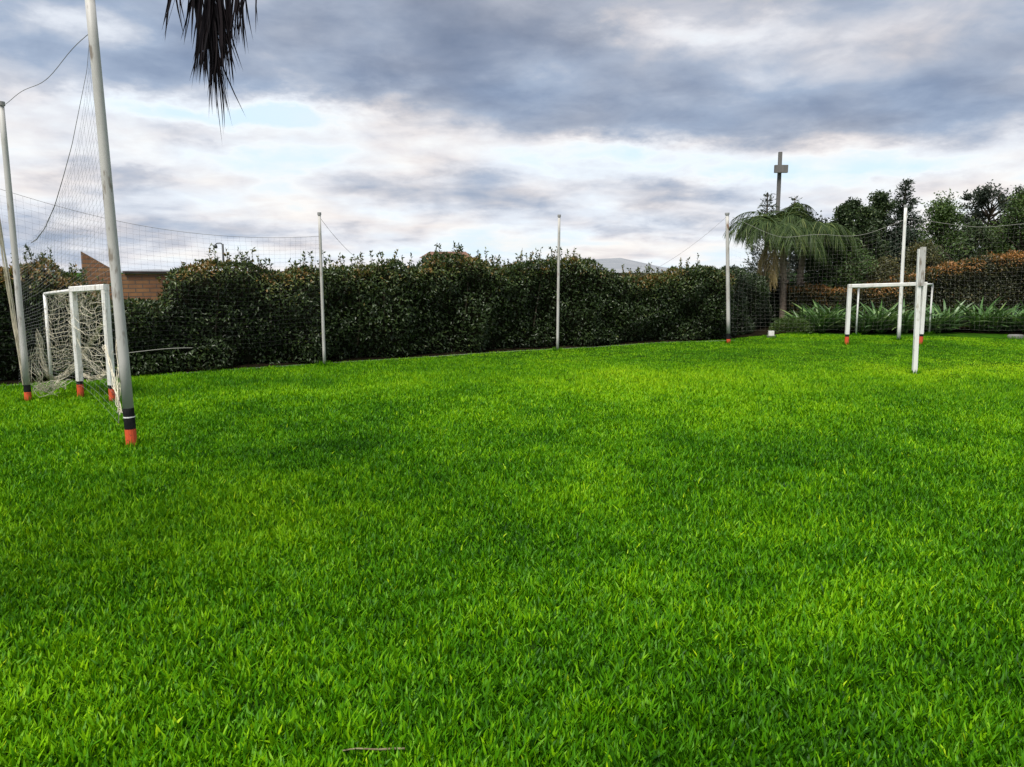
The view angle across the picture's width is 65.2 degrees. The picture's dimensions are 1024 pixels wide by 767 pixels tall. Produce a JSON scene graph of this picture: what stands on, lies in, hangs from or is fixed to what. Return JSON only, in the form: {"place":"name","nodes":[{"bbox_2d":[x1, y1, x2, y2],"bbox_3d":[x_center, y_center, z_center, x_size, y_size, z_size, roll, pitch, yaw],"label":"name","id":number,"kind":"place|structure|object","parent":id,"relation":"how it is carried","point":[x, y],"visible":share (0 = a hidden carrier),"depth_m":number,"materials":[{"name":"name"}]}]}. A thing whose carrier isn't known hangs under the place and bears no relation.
{"place":"outdoors","nodes":[
{"label":"outdoors","id":0,"kind":"place"},
{"bbox_2d":[51,258,806,272],"bbox_3d":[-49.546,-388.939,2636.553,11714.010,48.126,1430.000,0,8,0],"label":"hills","id":1,"kind":"structure","parent":0,"point":[612,263],"depth_m":2331.89,"materials":[{"name":"grey"}]},
{"bbox_2d":[420,252,472,261],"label":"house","id":2,"kind":"structure","parent":0,"point":[464,253],"depth_m":90.47,"materials":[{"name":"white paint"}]},
{"bbox_2d":[0,273,1023,766],"bbox_3d":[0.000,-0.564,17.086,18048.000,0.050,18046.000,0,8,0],"label":"ground","id":3,"kind":"structure","parent":0,"point":[910,335],"depth_m":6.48,"materials":[{"name":"green plant"}]},
{"bbox_2d":[0,101,31,400],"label":"net pole","id":4,"kind":"object","parent":3,"relation":"on","point":[13,236],"visible":0.9,"depth_m":10.87,"materials":[{"name":"white metal"}]},
{"bbox_2d":[0,219,22,384],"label":"gathered net","id":5,"kind":"object","parent":4,"relation":"hanging from","point":[10,296],"visible":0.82,"depth_m":11.24,"materials":[{"name":"white fabric"}]},
{"bbox_2d":[43,284,115,401],"bbox_3d":[-6.169,-0.602,11.587,2.017,1.686,0.390,7,11,41],"label":"goal","id":6,"kind":"object","parent":3,"relation":"on","point":[107,323],"visible":0.81,"depth_m":11.31,"materials":[{"name":"white paint"}]},
{"bbox_2d":[25,285,121,413],"bbox_3d":[-5.784,-0.494,10.577,0.985,1.569,4.072,-6,10,-37],"label":"goal net","id":7,"kind":"object","parent":6,"relation":"attached to","point":[96,334],"visible":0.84,"depth_m":11.57,"materials":[{"name":"white fabric"}]},
{"bbox_2d":[85,0,136,446],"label":"net pole","id":8,"kind":"object","parent":3,"relation":"on","point":[114,264],"visible":0.91,"depth_m":7.96,"materials":[{"name":"white metal"}]},
{"bbox_2d":[2,34,87,105],"bbox_3d":[-5.432,-3.524,9.191,0.006,0.165,3.976,-7,11,-43],"label":"rope","id":9,"kind":"object","parent":8,"relation":"attached to","point":[51,74],"visible":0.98,"depth_m":8.82,"materials":[{"name":"grey fabric"}]},
{"bbox_2d":[13,48,119,422],"bbox_3d":[-5.489,-1.665,9.430,0.236,3.797,4.033,-8,11,-44],"label":"ball net","id":10,"kind":"object","parent":8,"relation":"attached to","point":[66,265],"visible":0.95,"depth_m":8.82,"materials":[{"name":"grey fabric"}]},
{"bbox_2d":[162,0,257,138],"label":"palm tree","id":11,"kind":"object","parent":3,"relation":"on","point":[214,19],"visible":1,"depth_m":3.84,"materials":[{"name":"black plant"}]},
{"bbox_2d":[214,243,224,270],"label":"street lamp","id":12,"kind":"object","parent":3,"relation":"on","point":[215,245],"visible":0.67,"depth_m":44.36,"materials":[{"name":"grey metal"}]},
{"bbox_2d":[317,212,325,361],"bbox_3d":[-3.630,-1.759,15.269,0.071,2.956,0.073,0,8,0],"label":"net pole","id":13,"kind":"object","parent":3,"relation":"on","point":[321,287],"visible":0.92,"depth_m":15.24,"materials":[{"name":"white metal"}]},
{"bbox_2d":[0,189,323,355],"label":"ball net","id":14,"kind":"object","parent":13,"relation":"hanging from","point":[169,281],"visible":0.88,"depth_m":13.85,"materials":[{"name":"grey fabric"}]},
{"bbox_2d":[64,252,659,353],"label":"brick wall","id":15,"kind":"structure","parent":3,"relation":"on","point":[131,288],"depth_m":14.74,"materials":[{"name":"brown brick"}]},
{"bbox_2d":[2,340,725,385],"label":"kerb","id":16,"kind":"structure","parent":3,"relation":"on","point":[412,357],"depth_m":17.34,"materials":[{"name":"concrete"}]},
{"bbox_2d":[343,747,404,750],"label":"twig","id":17,"kind":"object","parent":3,"relation":"on","point":[381,749],"visible":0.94,"depth_m":2.96,"materials":[{"name":"brown wood"}]},
{"bbox_2d":[0,325,1023,384],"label":"soil bed","id":18,"kind":"object","parent":3,"relation":"on","point":[761,330],"visible":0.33,"depth_m":18.18,"materials":[{"name":"brown soil"}]},
{"bbox_2d":[0,241,736,380],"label":"hedge","id":19,"kind":"object","parent":18,"relation":"on","point":[434,302],"visible":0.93,"depth_m":16.55,"materials":[{"name":"green plant"}]},
{"bbox_2d":[712,264,795,336],"bbox_3d":[7.420,-2.623,24.770,1.600,2.103,6.826,5,10,34],"label":"hedge","id":20,"kind":"object","parent":18,"relation":"on","point":[748,319],"visible":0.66,"depth_m":24.10,"materials":[{"name":"green plant"}]},
{"bbox_2d":[722,204,833,325],"bbox_3d":[8.613,-3.840,25.970,3.452,4.037,3.609,0,8,0],"label":"palm tree","id":21,"kind":"object","parent":18,"relation":"on","point":[786,232],"visible":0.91,"depth_m":25.55,"materials":[{"name":"green plant"}]},
{"bbox_2d":[768,316,814,333],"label":"shrub","id":22,"kind":"object","parent":18,"relation":"on","point":[777,326],"visible":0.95,"depth_m":23.78,"materials":[{"name":"green plant"}]},
{"bbox_2d":[771,303,827,327],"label":"strap plant","id":23,"kind":"object","parent":18,"relation":"on","point":[794,312],"visible":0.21,"depth_m":24.70,"materials":[{"name":"green plant"}]},
{"bbox_2d":[764,202,859,285],"bbox_3d":[9.680,-3.965,26.432,3.138,4.157,3.091,-6,10,-36],"label":"palm tree","id":24,"kind":"object","parent":18,"relation":"on","point":[814,226],"visible":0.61,"depth_m":25.64,"materials":[{"name":"green plant"}]},
{"bbox_2d":[787,210,844,286],"bbox_3d":[10.498,-3.970,27.845,2.305,4.026,2.411,-6,10,-36],"label":"bushy tree","id":25,"kind":"object","parent":18,"relation":"on","point":[793,260],"visible":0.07,"depth_m":27.46,"materials":[{"name":"green plant"}]},
{"bbox_2d":[783,302,852,331],"bbox_3d":[9.163,-2.043,24.121,2.191,0.950,2.352,-6,10,-35],"label":"strap plant","id":26,"kind":"object","parent":18,"relation":"on","point":[818,325],"visible":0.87,"depth_m":23.90,"materials":[{"name":"green plant"}]},
{"bbox_2d":[791,300,860,322],"bbox_3d":[9.562,-2.113,24.686,2.576,0.934,2.350,-5,9,-33],"label":"strap plant","id":27,"kind":"object","parent":18,"relation":"on","point":[808,308],"visible":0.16,"depth_m":24.98,"materials":[{"name":"green plant"}]},
{"bbox_2d":[789,224,878,306],"bbox_3d":[10.839,-3.535,26.688,2.776,3.522,2.826,0,8,0],"label":"bushy tree","id":28,"kind":"object","parent":18,"relation":"on","point":[854,265],"visible":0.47,"depth_m":26.23,"materials":[{"name":"green plant"}]},
{"bbox_2d":[797,299,872,329],"bbox_3d":[9.779,-2.143,24.470,2.638,1.056,2.858,0,8,0],"label":"strap plant","id":29,"kind":"object","parent":18,"relation":"on","point":[828,312],"visible":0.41,"depth_m":24.25,"materials":[{"name":"green plant"}]},
{"bbox_2d":[832,307,897,332],"bbox_3d":[10.486,-1.909,23.791,2.225,0.775,1.975,0,8,0],"label":"strap plant","id":30,"kind":"object","parent":18,"relation":"on","point":[860,327],"visible":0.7,"depth_m":23.61,"materials":[{"name":"green plant"}]},
{"bbox_2d":[851,204,882,280],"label":"leafy tree","id":31,"kind":"object","parent":18,"relation":"on","point":[864,223],"visible":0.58,"depth_m":27.79,"materials":[{"name":"green plant"}]},
{"bbox_2d":[845,301,913,322],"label":"strap plant","id":32,"kind":"object","parent":18,"relation":"on","point":[866,309],"visible":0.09,"depth_m":24.73,"materials":[{"name":"green plant"}]},
{"bbox_2d":[845,302,914,332],"bbox_3d":[10.936,-2.003,23.670,2.324,0.998,2.323,0,8,0],"label":"strap plant","id":33,"kind":"object","parent":18,"relation":"on","point":[882,328],"visible":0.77,"depth_m":23.48,"materials":[{"name":"green plant"}]},
{"bbox_2d":[856,252,912,282],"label":"bushy tree","id":34,"kind":"object","parent":18,"relation":"on","point":[888,268],"visible":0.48,"depth_m":26.39,"materials":[{"name":"green plant"}]},
{"bbox_2d":[779,249,1023,326],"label":"hedge","id":35,"kind":"object","parent":18,"relation":"on","point":[968,290],"visible":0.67,"depth_m":25.79,"materials":[{"name":"orange plant"}]},
{"bbox_2d":[859,300,953,332],"bbox_3d":[11.637,-2.022,23.772,2.884,1.006,2.825,0,8,0],"label":"strap plant","id":36,"kind":"object","parent":18,"relation":"on","point":[906,327],"visible":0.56,"depth_m":23.51,"materials":[{"name":"green plant"}]},
{"bbox_2d":[899,239,951,273],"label":"bushy tree","id":37,"kind":"object","parent":18,"relation":"on","point":[911,256],"visible":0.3,"depth_m":27.02,"materials":[{"name":"green plant"}]},
{"bbox_2d":[905,305,970,332],"bbox_3d":[12.524,-1.921,23.632,1.911,0.846,2.183,-8,11,-44],"label":"strap plant","id":38,"kind":"object","parent":18,"relation":"on","point":[937,327],"visible":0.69,"depth_m":23.52,"materials":[{"name":"green plant"}]},
{"bbox_2d":[926,301,974,330],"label":"strap plant","id":39,"kind":"object","parent":18,"relation":"on","point":[957,317],"visible":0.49,"depth_m":23.94,"materials":[{"name":"green plant"}]},
{"bbox_2d":[925,299,982,321],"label":"strap plant","id":40,"kind":"object","parent":18,"relation":"on","point":[944,304],"visible":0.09,"depth_m":24.96,"materials":[{"name":"green plant"}]},
{"bbox_2d":[952,294,1023,330],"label":"strap plant","id":41,"kind":"object","parent":18,"relation":"on","point":[977,320],"visible":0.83,"depth_m":23.87,"materials":[{"name":"green plant"}]},
{"bbox_2d":[967,303,1021,318],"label":"strap plant","id":42,"kind":"object","parent":18,"relation":"on","point":[997,310],"visible":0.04,"depth_m":24.54,"materials":[{"name":"green plant"}]},
{"bbox_2d":[966,305,1023,331],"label":"strap plant","id":43,"kind":"object","parent":18,"relation":"on","point":[997,328],"visible":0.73,"depth_m":23.79,"materials":[{"name":"green plant"}]},
{"bbox_2d":[981,302,1023,331],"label":"strap plant","id":44,"kind":"object","parent":18,"relation":"on","point":[1014,328],"visible":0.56,"depth_m":23.98,"materials":[{"name":"green plant"}]},
{"bbox_2d":[993,300,1023,331],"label":"strap plant","id":45,"kind":"object","parent":18,"relation":"on","point":[1021,326],"visible":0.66,"depth_m":23.65,"materials":[{"name":"green plant"}]},
{"bbox_2d":[556,215,560,349],"bbox_3d":[1.057,-2.244,18.195,0.084,3.132,0.078,0,8,0],"label":"net pole","id":46,"kind":"object","parent":3,"relation":"on","point":[558,292],"visible":0.93,"depth_m":18.17,"materials":[{"name":"white metal"}]},
{"bbox_2d":[725,213,730,342],"bbox_3d":[5.463,-2.622,20.257,0.263,3.340,0.113,0,8,0],"label":"net pole","id":47,"kind":"object","parent":3,"relation":"on","point":[727,284],"visible":0.9,"depth_m":20.23,"materials":[{"name":"white metal"}]},
{"bbox_2d":[730,217,902,331],"bbox_3d":[7.861,-2.795,20.583,4.721,2.884,0.244,-1,8,-6],"label":"ball net","id":48,"kind":"object","parent":47,"relation":"hanging from","point":[816,273],"visible":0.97,"depth_m":20.59,"materials":[{"name":"grey fabric"}]},
{"bbox_2d":[767,331,775,337],"bbox_3d":[7.186,-1.359,22.186,0.220,0.200,0.180,0,8,0],"label":"garden box","id":49,"kind":"object","parent":3,"relation":"on","point":[771,334],"visible":0.85,"depth_m":22.12,"materials":[{"name":"white paint"}]},
{"bbox_2d":[740,192,806,282],"bbox_3d":[10.876,-5.438,33.335,3.355,5.169,3.532,2,8,12],"label":"conifer tree","id":50,"kind":"object","parent":3,"relation":"on","point":[755,253],"visible":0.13,"depth_m":33.34,"materials":[{"name":"green plant"}]},
{"bbox_2d":[774,152,787,273],"bbox_3d":[13.023,-7.470,39.226,0.620,7.567,0.402,0,8,0],"label":"utility pole","id":51,"kind":"object","parent":3,"relation":"on","point":[779,169],"visible":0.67,"depth_m":38.84,"materials":[{"name":"grey metal"}]},
{"bbox_2d":[778,196,807,280],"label":"conifer tree","id":52,"kind":"object","parent":3,"relation":"on","point":[794,199],"visible":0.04,"depth_m":35.23,"materials":[{"name":"green plant"}]},
{"bbox_2d":[826,203,853,229],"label":"leafy tree","id":53,"kind":"object","parent":3,"relation":"on","point":[842,216],"visible":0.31,"depth_m":28.08,"materials":[{"name":"green plant"}]},
{"bbox_2d":[843,197,863,228],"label":"leafy tree","id":54,"kind":"object","parent":3,"relation":"on","point":[855,202],"visible":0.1,"depth_m":29.68,"materials":[{"name":"green plant"}]},
{"bbox_2d":[849,226,889,280],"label":"bushy tree","id":55,"kind":"object","parent":3,"relation":"on","point":[878,247],"visible":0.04,"depth_m":28.65,"materials":[{"name":"green plant"}]},
{"bbox_2d":[867,189,900,261],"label":"leafy tree","id":56,"kind":"object","parent":3,"relation":"on","point":[881,202],"visible":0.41,"depth_m":29.13,"materials":[{"name":"green plant"}]},
{"bbox_2d":[845,282,933,343],"bbox_3d":[10.101,-1.933,21.452,1.874,1.605,5.043,4,9,29],"label":"goal","id":57,"kind":"object","parent":3,"relation":"on","point":[878,285],"visible":0.78,"depth_m":19.69,"materials":[{"name":"white paint"}]},
{"bbox_2d":[897,205,907,339],"bbox_3d":[10.158,-2.845,20.831,0.144,3.542,0.103,0,8,0],"label":"net pole","id":58,"kind":"object","parent":3,"relation":"on","point":[901,276],"visible":0.84,"depth_m":20.80,"materials":[{"name":"white metal"}]},
{"bbox_2d":[903,218,1023,329],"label":"ball net","id":59,"kind":"object","parent":58,"relation":"hanging from","point":[965,267],"visible":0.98,"depth_m":20.81,"materials":[{"name":"grey fabric"}]},
{"bbox_2d":[882,178,925,266],"bbox_3d":[14.735,-5.154,30.555,3.356,5.375,3.559,4,9,27],"label":"conifer tree","id":60,"kind":"object","parent":3,"relation":"on","point":[898,212],"visible":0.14,"depth_m":30.21,"materials":[{"name":"green plant"}]},
{"bbox_2d":[878,214,930,270],"bbox_3d":[14.471,-4.300,29.643,3.013,3.935,2.815,0,8,0],"label":"bushy tree","id":61,"kind":"object","parent":3,"relation":"on","point":[895,242],"visible":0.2,"depth_m":29.36,"materials":[{"name":"green plant"}]},
{"bbox_2d":[912,247,925,372],"bbox_3d":[7.078,-1.213,13.957,0.127,2.306,0.091,0,8,0],"label":"white post","id":62,"kind":"object","parent":3,"relation":"on","point":[921,262],"visible":0.82,"depth_m":13.91,"materials":[{"name":"metal"}]},
{"bbox_2d":[912,189,975,268],"bbox_3d":[15.114,-4.496,28.288,3.240,4.735,3.254,0,8,0],"label":"leafy tree","id":63,"kind":"object","parent":3,"relation":"on","point":[945,211],"visible":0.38,"depth_m":27.72,"materials":[{"name":"green plant"}]},
{"bbox_2d":[940,216,999,261],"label":"bushy tree","id":64,"kind":"object","parent":3,"relation":"on","point":[976,232],"visible":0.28,"depth_m":30.00,"materials":[{"name":"green plant"}]},
{"bbox_2d":[953,179,1023,252],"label":"gum tree","id":65,"kind":"object","parent":3,"relation":"on","point":[981,201],"visible":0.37,"depth_m":31.77,"materials":[{"name":"green plant"}]},
{"bbox_2d":[971,221,1022,255],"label":"bushy tree","id":66,"kind":"object","parent":3,"relation":"on","point":[982,253],"visible":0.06,"depth_m":31.03,"materials":[{"name":"green plant"}]},
{"bbox_2d":[985,185,1023,254],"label":"leafy tree","id":67,"kind":"object","parent":3,"relation":"on","point":[1017,212],"visible":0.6,"depth_m":29.42,"materials":[{"name":"green plant"}]},
{"bbox_2d":[1007,334,1023,338],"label":"stone","id":68,"kind":"object","parent":3,"relation":"on","point":[1017,335],"visible":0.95,"depth_m":21.93,"materials":[{"name":"stone"}]},
{"bbox_2d":[0,0,1023,270],"label":"sky","id":69,"kind":"structure","parent":0,"point":[413,126],"materials":[{"name":"grey"}]}
]}

